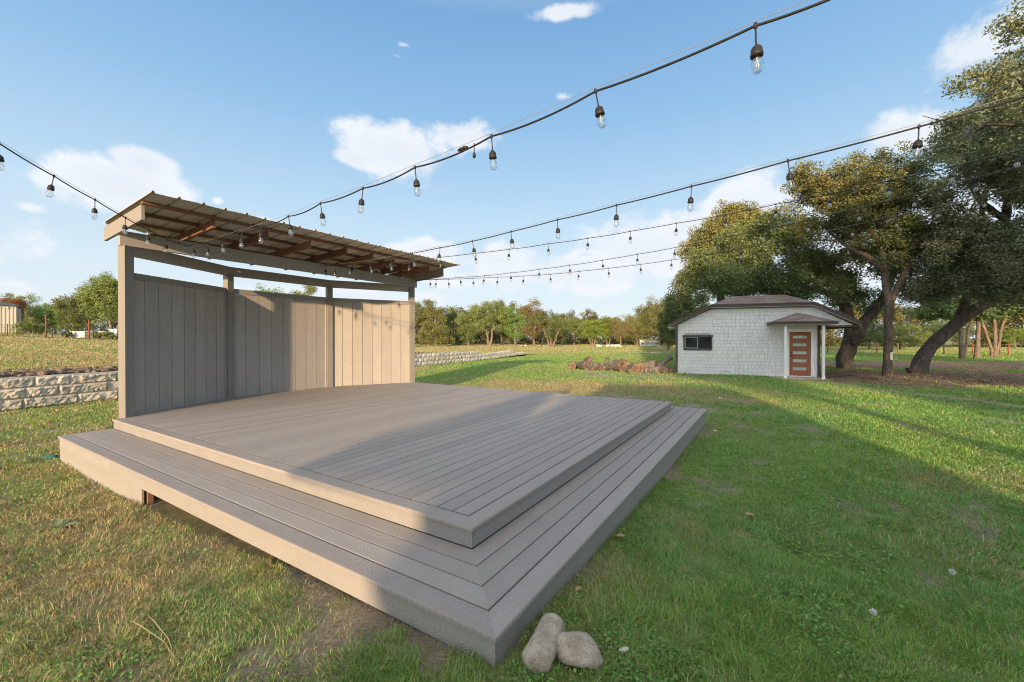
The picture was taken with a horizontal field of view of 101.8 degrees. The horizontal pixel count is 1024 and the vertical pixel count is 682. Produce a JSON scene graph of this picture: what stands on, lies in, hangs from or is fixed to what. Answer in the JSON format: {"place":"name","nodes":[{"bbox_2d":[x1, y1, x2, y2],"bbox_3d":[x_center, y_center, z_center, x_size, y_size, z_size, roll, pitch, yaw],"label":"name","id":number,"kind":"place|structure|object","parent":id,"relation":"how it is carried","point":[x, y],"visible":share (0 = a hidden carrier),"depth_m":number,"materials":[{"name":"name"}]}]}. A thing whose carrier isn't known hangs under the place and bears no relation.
{"place":"outdoors","nodes":[
{"label":"outdoors","id":0,"kind":"place"},
{"bbox_2d":[0,333,655,377],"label":"field","id":1,"kind":"structure","parent":0,"point":[557,348],"depth_m":53.27,"materials":[{"name":"green plant"}]},
{"bbox_2d":[0,292,14,297],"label":"tree","id":2,"kind":"object","parent":1,"relation":"on","point":[9,294],"visible":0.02,"depth_m":68.76,"materials":[{"name":"green plant"}]},
{"bbox_2d":[0,301,23,332],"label":"tin barn","id":3,"kind":"structure","parent":1,"relation":"on","point":[10,313],"depth_m":49.57,"materials":[{"name":"beige metal"}]},
{"bbox_2d":[0,297,25,319],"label":"tree","id":4,"kind":"object","parent":1,"relation":"on","point":[17,302],"visible":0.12,"depth_m":57.11,"materials":[{"name":"orange plant"}]},
{"bbox_2d":[8,321,34,334],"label":"garden bush","id":5,"kind":"object","parent":1,"relation":"on","point":[22,326],"visible":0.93,"depth_m":42.84,"materials":[{"name":"green plant"}]},
{"bbox_2d":[3,292,52,332],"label":"tree","id":6,"kind":"object","parent":1,"relation":"on","point":[28,316],"visible":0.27,"depth_m":66.74,"materials":[{"name":"green plant"}]},
{"bbox_2d":[27,322,47,334],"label":"garden bush","id":7,"kind":"object","parent":1,"relation":"on","point":[37,330],"visible":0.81,"depth_m":43.86,"materials":[{"name":"green plant"}]},
{"bbox_2d":[30,301,70,333],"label":"tree","id":8,"kind":"object","parent":1,"relation":"on","point":[39,315],"visible":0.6,"depth_m":53.19,"materials":[{"name":"green plant"}]},
{"bbox_2d":[0,315,117,339],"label":"wire fence","id":9,"kind":"object","parent":1,"relation":"on","point":[85,332],"visible":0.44,"depth_m":36.76,"materials":[{"name":"metal"}]},
{"bbox_2d":[61,330,73,336],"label":"garden bush","id":10,"kind":"object","parent":1,"relation":"on","point":[68,333],"visible":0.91,"depth_m":39.38,"materials":[{"name":"green plant"}]},
{"bbox_2d":[49,292,108,331],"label":"tree","id":11,"kind":"object","parent":1,"relation":"on","point":[75,317],"visible":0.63,"depth_m":49.07,"materials":[{"name":"green plant"}]},
{"bbox_2d":[70,331,96,337],"bbox_3d":[-41.767,-0.629,40.597,1.380,0.620,1.260,0,0,0],"label":"raised planter","id":12,"kind":"object","parent":1,"relation":"on","point":[79,334],"visible":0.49,"depth_m":39.97,"materials":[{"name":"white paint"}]},
{"bbox_2d":[71,324,84,330],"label":"garden bush","id":13,"kind":"object","parent":12,"relation":"in","point":[77,326],"visible":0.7,"depth_m":40.47,"materials":[{"name":"green plant"}]},
{"bbox_2d":[73,271,117,338],"bbox_3d":[-38.488,-3.247,40.027,6.562,6.787,5.564,0,0,0],"label":"tree","id":14,"kind":"object","parent":1,"relation":"on","point":[100,295],"visible":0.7,"depth_m":38.89,"materials":[{"name":"green plant"}]},
{"bbox_2d":[90,331,115,338],"bbox_3d":[-37.598,-0.500,38.267,2.382,0.913,1.580,0,0,38],"label":"garden bush","id":15,"kind":"object","parent":1,"relation":"on","point":[109,335],"visible":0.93,"depth_m":37.97,"materials":[{"name":"green plant"}]},
{"bbox_2d":[254,283,284,292],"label":"tree","id":16,"kind":"object","parent":1,"relation":"on","point":[268,290],"visible":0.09,"depth_m":45.43,"materials":[{"name":"green plant"}]},
{"bbox_2d":[289,285,317,298],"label":"tree","id":17,"kind":"object","parent":1,"relation":"on","point":[311,290],"visible":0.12,"depth_m":46.12,"materials":[{"name":"green plant"}]},
{"bbox_2d":[415,301,434,344],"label":"tree","id":18,"kind":"object","parent":1,"relation":"on","point":[418,321],"visible":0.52,"depth_m":83.51,"materials":[{"name":"green plant"}]},
{"bbox_2d":[418,299,455,345],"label":"tree","id":19,"kind":"object","parent":1,"relation":"on","point":[437,330],"visible":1,"depth_m":75.25,"materials":[{"name":"green plant"}]},
{"bbox_2d":[443,305,467,344],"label":"tree","id":20,"kind":"object","parent":1,"relation":"on","point":[451,314],"visible":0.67,"depth_m":87.37,"materials":[{"name":"green plant"}]},
{"bbox_2d":[454,310,478,345],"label":"tree","id":21,"kind":"object","parent":1,"relation":"on","point":[465,323],"visible":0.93,"depth_m":81.18,"materials":[{"name":"green plant"}]},
{"bbox_2d":[465,300,506,345],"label":"tree","id":22,"kind":"object","parent":1,"relation":"on","point":[481,314],"visible":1,"depth_m":78.88,"materials":[{"name":"green plant"}]},
{"bbox_2d":[493,298,514,344],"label":"tree","id":23,"kind":"object","parent":1,"relation":"on","point":[505,336],"visible":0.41,"depth_m":89.71,"materials":[{"name":"green plant"}]},
{"bbox_2d":[500,305,528,345],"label":"tree","id":24,"kind":"object","parent":1,"relation":"on","point":[509,329],"visible":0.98,"depth_m":79.41,"materials":[{"name":"green plant"}]},
{"bbox_2d":[517,296,550,345],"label":"tree","id":25,"kind":"object","parent":1,"relation":"on","point":[526,308],"visible":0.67,"depth_m":79.78,"materials":[{"name":"green plant"}]},
{"bbox_2d":[529,309,571,346],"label":"tree","id":26,"kind":"object","parent":1,"relation":"on","point":[554,322],"visible":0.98,"depth_m":77.63,"materials":[{"name":"green plant"}]},
{"bbox_2d":[516,344,621,346],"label":"field stones","id":27,"kind":"object","parent":1,"relation":"on","point":[608,345],"visible":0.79,"depth_m":80.92,"materials":[{"name":"stone"}]},
{"bbox_2d":[560,317,589,344],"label":"tree","id":28,"kind":"object","parent":1,"relation":"on","point":[573,330],"visible":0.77,"depth_m":95.30,"materials":[{"name":"green plant"}]},
{"bbox_2d":[578,319,607,345],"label":"tree","id":29,"kind":"object","parent":1,"relation":"on","point":[591,327],"visible":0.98,"depth_m":91.76,"materials":[{"name":"green plant"}]},
{"bbox_2d":[596,315,619,344],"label":"tree","id":30,"kind":"object","parent":1,"relation":"on","point":[606,328],"visible":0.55,"depth_m":91.02,"materials":[{"name":"green plant"}]},
{"bbox_2d":[0,332,1023,681],"bbox_3d":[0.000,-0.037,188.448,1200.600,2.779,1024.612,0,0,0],"label":"lawn","id":31,"kind":"structure","parent":0,"point":[224,537],"depth_m":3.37,"materials":[{"name":"green plant"}]},
{"bbox_2d":[38,455,57,459],"bbox_3d":[-6.943,1.746,6.232,0.225,0.072,0.105,0,0,-34],"label":"plastic scrap","id":32,"kind":"object","parent":31,"relation":"on","point":[49,457],"visible":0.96,"depth_m":6.22,"materials":[{"name":"teal plastic"}]},
{"bbox_2d":[38,519,80,533],"bbox_3d":[-4.266,1.735,3.950,0.279,0.066,0.285,0,0,-39],"label":"broad leaf weed","id":33,"kind":"object","parent":31,"relation":"on","point":[59,522],"visible":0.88,"depth_m":3.96,"materials":[{"name":"green plant"}]},
{"bbox_2d":[132,621,177,661],"bbox_3d":[-1.843,1.548,2.146,0.258,0.202,0.008,0,0,4],"label":"grass stalk","id":34,"kind":"object","parent":31,"relation":"on","point":[157,637],"depth_m":2.15,"materials":[{"name":"plant"}]},
{"bbox_2d":[148,615,174,656],"bbox_3d":[-1.812,1.539,2.157,0.163,0.222,0.008,0,0,7],"label":"grass stalk","id":35,"kind":"object","parent":31,"relation":"on","point":[164,633],"depth_m":2.15,"materials":[{"name":"plant"}]},
{"bbox_2d":[0,350,525,411],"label":"retaining wall","id":36,"kind":"structure","parent":31,"relation":"on","point":[26,392],"depth_m":10.97,"materials":[{"name":"stone"}]},
{"bbox_2d":[0,351,422,377],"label":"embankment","id":37,"kind":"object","parent":36,"relation":"on","point":[35,372],"visible":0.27,"depth_m":11.24,"materials":[{"name":"plant"}]},
{"bbox_2d":[58,190,706,667],"bbox_3d":[-1.952,-0.136,7.744,9.265,3.990,7.752,0,0,32],"label":"garden stage","id":38,"kind":"object","parent":31,"relation":"on","point":[330,398],"visible":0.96,"depth_m":5.58,"materials":[{"name":"grey wood"}]},
{"bbox_2d":[0,142,181,251],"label":"string light","id":39,"kind":"object","parent":38,"relation":"hanging from","point":[50,187],"visible":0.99,"depth_m":4.91,"materials":[{"name":"black rubber"}]},
{"bbox_2d":[183,0,829,255],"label":"string light","id":40,"kind":"object","parent":38,"relation":"hanging from","point":[757,53],"visible":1,"depth_m":2.59,"materials":[{"name":"black rubber"}]},
{"bbox_2d":[324,93,1023,275],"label":"string light","id":41,"kind":"object","parent":38,"relation":"hanging from","point":[917,143],"visible":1,"depth_m":3.71,"materials":[{"name":"black rubber"}]},
{"bbox_2d":[351,148,1023,270],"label":"string light","id":42,"kind":"object","parent":38,"relation":"hanging from","point":[1017,160],"visible":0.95,"depth_m":7.31,"materials":[{"name":"black rubber"}]},
{"bbox_2d":[417,186,1023,286],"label":"string light","id":43,"kind":"object","parent":38,"relation":"hanging from","point":[895,222],"visible":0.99,"depth_m":9.91,"materials":[{"name":"black rubber"}]},
{"bbox_2d":[421,165,1023,282],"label":"string light","id":44,"kind":"object","parent":38,"relation":"hanging from","point":[859,215],"visible":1,"depth_m":8.78,"materials":[{"name":"black rubber"}]},
{"bbox_2d":[0,417,1023,681],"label":"clover","id":45,"kind":"object","parent":31,"relation":"on","point":[536,677],"visible":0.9,"depth_m":3.14,"materials":[{"name":"green plant"}]},
{"bbox_2d":[21,291,1023,346],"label":"woods","id":46,"kind":"object","parent":31,"relation":"on","point":[898,318],"visible":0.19,"depth_m":93.28,"materials":[{"name":"green plant"}]},
{"bbox_2d":[521,613,565,673],"bbox_3d":[0.169,1.540,2.129,0.150,0.143,0.322,0,0,24],"label":"limestone lump","id":47,"kind":"object","parent":31,"relation":"on","point":[539,652],"visible":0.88,"depth_m":2.04,"materials":[{"name":"beige stone"}]},
{"bbox_2d":[568,362,576,369],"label":"cut log","id":48,"kind":"object","parent":31,"relation":"on","point":[572,365],"visible":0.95,"depth_m":23.16,"materials":[{"name":"brown wood"}]},
{"bbox_2d":[556,631,604,669],"bbox_3d":[0.332,1.557,2.099,0.258,0.157,0.204,0,0,0],"label":"limestone lump","id":49,"kind":"object","parent":31,"relation":"on","point":[577,649],"visible":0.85,"depth_m":2.04,"materials":[{"name":"beige stone"}]},
{"bbox_2d":[578,360,589,369],"bbox_3d":[4.044,1.359,23.208,0.576,0.603,0.704,0,0,-16],"label":"cut log","id":50,"kind":"object","parent":31,"relation":"on","point":[581,365],"visible":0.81,"depth_m":22.89,"materials":[{"name":"brown wood"}]},
{"bbox_2d":[586,361,600,370],"bbox_3d":[4.451,1.375,22.813,0.460,0.561,0.956,0,0,-35],"label":"cut log","id":51,"kind":"object","parent":31,"relation":"on","point":[595,365],"visible":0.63,"depth_m":22.51,"materials":[{"name":"brown wood"}]},
{"bbox_2d":[598,365,605,370],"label":"cut log","id":52,"kind":"object","parent":31,"relation":"on","point":[601,368],"visible":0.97,"depth_m":22.16,"materials":[{"name":"brown wood"}]},
{"bbox_2d":[603,363,612,370],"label":"cut log","id":53,"kind":"object","parent":31,"relation":"on","point":[607,366],"visible":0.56,"depth_m":22.53,"materials":[{"name":"brown wood"}]},
{"bbox_2d":[610,359,626,371],"bbox_3d":[5.715,1.297,22.209,0.730,0.720,0.704,0,0,-24],"label":"cut log","id":54,"kind":"object","parent":31,"relation":"on","point":[616,365],"visible":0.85,"depth_m":21.93,"materials":[{"name":"brown wood"}]},
{"bbox_2d":[607,314,635,345],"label":"tree","id":55,"kind":"object","parent":31,"relation":"on","point":[617,328],"visible":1,"depth_m":87.81,"materials":[{"name":"green plant"}]},
{"bbox_2d":[619,646,628,652],"bbox_3d":[0.570,1.575,2.121,0.059,0.018,0.032,0,0,-21],"label":"paper scrap","id":56,"kind":"object","parent":31,"relation":"on","point":[624,649],"visible":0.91,"depth_m":2.12,"materials":[{"name":"white paper"}]},
{"bbox_2d":[622,361,631,370],"bbox_3d":[6.130,1.354,22.207,0.640,0.605,0.621,0,0,0],"label":"cut log","id":57,"kind":"object","parent":31,"relation":"on","point":[625,365],"visible":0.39,"depth_m":21.91,"materials":[{"name":"brown wood"}]},
{"bbox_2d":[625,368,632,372],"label":"cut log","id":58,"kind":"object","parent":31,"relation":"on","point":[628,370],"visible":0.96,"depth_m":20.81,"materials":[{"name":"brown wood"}]},
{"bbox_2d":[627,363,636,372],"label":"cut log","id":59,"kind":"object","parent":31,"relation":"on","point":[633,366],"visible":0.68,"depth_m":21.31,"materials":[{"name":"brown wood"}]},
{"bbox_2d":[621,306,654,345],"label":"tree","id":60,"kind":"object","parent":31,"relation":"on","point":[638,322],"visible":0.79,"depth_m":91.31,"materials":[{"name":"green plant"}]},
{"bbox_2d":[636,362,646,372],"bbox_3d":[6.640,1.364,21.507,0.588,0.607,0.520,0,0,0],"label":"cut log","id":61,"kind":"object","parent":31,"relation":"on","point":[640,366],"visible":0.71,"depth_m":21.26,"materials":[{"name":"brown wood"}]},
{"bbox_2d":[641,360,656,366],"bbox_3d":[7.047,1.327,21.495,0.763,0.676,0.678,0,0,34],"label":"cut log","id":62,"kind":"object","parent":31,"relation":"on","point":[652,363],"visible":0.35,"depth_m":21.25,"materials":[{"name":"brown wood"}]},
{"bbox_2d":[639,339,660,345],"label":"field gate","id":63,"kind":"structure","parent":31,"relation":"on","point":[640,341],"depth_m":83.97,"materials":[{"name":"white paint"}]},
{"bbox_2d":[644,366,659,372],"bbox_3d":[7.193,1.452,20.998,1.018,0.366,0.358,0,0,8],"label":"cut log","id":64,"kind":"object","parent":31,"relation":"on","point":[651,369],"visible":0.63,"depth_m":20.90,"materials":[{"name":"brown wood"}]},
{"bbox_2d":[639,294,671,344],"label":"tree","id":65,"kind":"object","parent":31,"relation":"on","point":[652,316],"visible":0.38,"depth_m":89.44,"materials":[{"name":"green plant"}]},
{"bbox_2d":[659,365,668,372],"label":"cut log","id":66,"kind":"object","parent":31,"relation":"on","point":[663,368],"visible":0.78,"depth_m":20.69,"materials":[{"name":"brown wood"}]},
{"bbox_2d":[655,309,675,349],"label":"tree","id":67,"kind":"object","parent":31,"relation":"on","point":[661,333],"visible":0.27,"depth_m":59.85,"materials":[{"name":"green plant"}]},
{"bbox_2d":[659,286,710,341],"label":"tree","id":68,"kind":"object","parent":31,"relation":"on","point":[675,310],"visible":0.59,"depth_m":45.55,"materials":[{"name":"green plant"}]},
{"bbox_2d":[667,199,779,303],"bbox_3d":[16.377,-4.258,31.308,9.021,12.670,5.520,0,0,0],"label":"oak tree","id":69,"kind":"object","parent":31,"relation":"on","point":[715,223],"visible":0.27,"depth_m":30.39,"materials":[{"name":"green plant"}]},
{"bbox_2d":[575,351,900,383],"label":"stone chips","id":70,"kind":"object","parent":31,"relation":"on","point":[670,374],"visible":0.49,"depth_m":21.68,"materials":[{"name":"beige stone"}]},
{"bbox_2d":[668,295,862,379],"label":"garden shed","id":71,"kind":"structure","parent":31,"relation":"on","point":[776,336],"depth_m":19.50,"materials":[{"name":"white paint"}]},
{"bbox_2d":[682,335,712,349],"bbox_3d":[9.091,0.078,20.373,1.382,0.733,0.087,0,0,21],"label":"window","id":72,"kind":"structure","parent":71,"relation":"in","point":[690,342],"depth_m":20.38,"materials":[{"name":"black glass"}]},
{"bbox_2d":[789,332,810,375],"bbox_3d":[13.049,0.580,18.842,0.820,1.990,0.101,0,0,21],"label":"door","id":73,"kind":"structure","parent":71,"relation":"in","point":[799,342],"depth_m":18.86,"materials":[{"name":"brown wood"}]},
{"bbox_2d":[675,208,921,368],"bbox_3d":[16.536,-3.022,24.571,12.682,10.266,8.305,0,0,0],"label":"oak tree","id":74,"kind":"object","parent":31,"relation":"on","point":[734,272],"visible":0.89,"depth_m":23.35,"materials":[{"name":"green plant"}]},
{"bbox_2d":[827,365,861,377],"bbox_3d":[15.298,1.328,18.713,2.825,0.570,0.641,0,0,-26],"label":"fallen branch","id":75,"kind":"object","parent":31,"relation":"on","point":[859,370],"visible":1,"depth_m":18.45,"materials":[{"name":"brown wood"}]},
{"bbox_2d":[769,139,957,375],"bbox_3d":[16.538,-3.873,20.001,7.075,11.406,4.658,0,0,0],"label":"oak tree","id":76,"kind":"object","parent":31,"relation":"on","point":[821,182],"visible":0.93,"depth_m":19.39,"materials":[{"name":"green plant"}]},
{"bbox_2d":[861,369,878,378],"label":"fallen branch","id":77,"kind":"object","parent":31,"relation":"on","point":[869,377],"visible":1,"depth_m":17.73,"materials":[{"name":"brown wood"}]},
{"bbox_2d":[869,608,877,629],"bbox_3d":[2.061,1.586,2.372,0.036,0.118,0.036,0,0,0],"label":"dandelion","id":78,"kind":"object","parent":31,"relation":"on","point":[874,612],"visible":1,"depth_m":2.36,"materials":[{"name":"plant"}]},
{"bbox_2d":[861,319,894,349],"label":"tree","id":79,"kind":"object","parent":31,"relation":"on","point":[872,332],"visible":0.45,"depth_m":57.32,"materials":[{"name":"green plant"}]},
{"bbox_2d":[875,323,931,349],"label":"tree","id":80,"kind":"object","parent":31,"relation":"on","point":[915,338],"visible":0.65,"depth_m":61.04,"materials":[{"name":"green plant"}]},
{"bbox_2d":[827,342,1016,354],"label":"wire fence","id":81,"kind":"object","parent":31,"relation":"on","point":[1008,344],"visible":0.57,"depth_m":45.00,"materials":[{"name":"red metal"}]},
{"bbox_2d":[918,318,975,348],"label":"tree","id":82,"kind":"object","parent":31,"relation":"on","point":[935,327],"visible":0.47,"depth_m":63.10,"materials":[{"name":"green plant"}]},
{"bbox_2d":[949,569,955,589],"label":"dandelion","id":83,"kind":"object","parent":31,"relation":"on","point":[952,572],"visible":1,"depth_m":2.78,"materials":[{"name":"plant"}]},
{"bbox_2d":[884,57,1023,372],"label":"oak tree","id":84,"kind":"object","parent":31,"relation":"on","point":[979,255],"visible":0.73,"depth_m":17.15,"materials":[{"name":"green plant"}]},
{"bbox_2d":[899,276,1023,358],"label":"oak tree","id":85,"kind":"object","parent":31,"relation":"on","point":[937,312],"visible":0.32,"depth_m":35.63,"materials":[{"name":"green plant"}]},
{"bbox_2d":[914,0,1023,166],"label":"oak tree","id":86,"kind":"object","parent":31,"relation":"on","point":[995,78],"visible":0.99,"depth_m":13.12,"materials":[{"name":"green plant"}]},
{"bbox_2d":[971,554,975,593],"bbox_3d":[3.063,1.544,2.762,0.006,0.270,0.025,0,0,-28],"label":"grass stalk","id":87,"kind":"object","parent":31,"relation":"on","point":[973,573],"depth_m":2.76,"materials":[{"name":"plant"}]},
{"bbox_2d":[942,295,1023,357],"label":"oak tree","id":88,"kind":"object","parent":31,"relation":"on","point":[977,349],"depth_m":36.38,"materials":[{"name":"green plant"}]},
{"bbox_2d":[978,372,994,383],"bbox_3d":[18.579,1.393,16.152,0.313,0.444,1.013,0,0,28],"label":"fallen branch","id":89,"kind":"object","parent":31,"relation":"on","point":[988,380],"visible":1,"depth_m":16.17,"materials":[{"name":"brown wood"}]},
{"bbox_2d":[968,303,1023,356],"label":"oak tree","id":90,"kind":"object","parent":31,"relation":"on","point":[994,347],"visible":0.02,"depth_m":38.94,"materials":[{"name":"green plant"}]},
{"bbox_2d":[974,309,1023,324],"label":"oak tree","id":91,"kind":"object","parent":31,"relation":"on","point":[1015,316],"visible":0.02,"depth_m":41.98,"materials":[{"name":"green plant"}]},
{"bbox_2d":[988,327,1023,348],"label":"tree","id":92,"kind":"object","parent":31,"relation":"on","point":[1008,337],"visible":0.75,"depth_m":66.04,"materials":[{"name":"green plant"}]},
{"bbox_2d":[0,0,1023,338],"label":"sky","id":93,"kind":"structure","parent":0,"point":[269,109],"materials":[{"name":"blue"}]},
{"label":"cut log","id":94,"kind":"object","parent":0,"visible":0},
{"bbox_2d":[658,355,672,364],"bbox_3d":[7.856,1.079,21.501,0.921,0.752,0.261,0,0,4],"label":"cut log","id":95,"kind":"object","parent":94,"relation":"on","point":[667,359],"visible":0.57,"depth_m":21.41,"materials":[{"name":"brown wood"}]},
{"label":"cut log","id":96,"kind":"object","parent":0,"visible":0},
{"bbox_2d":[583,356,592,360],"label":"cut log","id":97,"kind":"object","parent":96,"relation":"on","point":[589,358],"visible":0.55,"depth_m":23.61,"materials":[{"name":"brown wood"}]}
]}

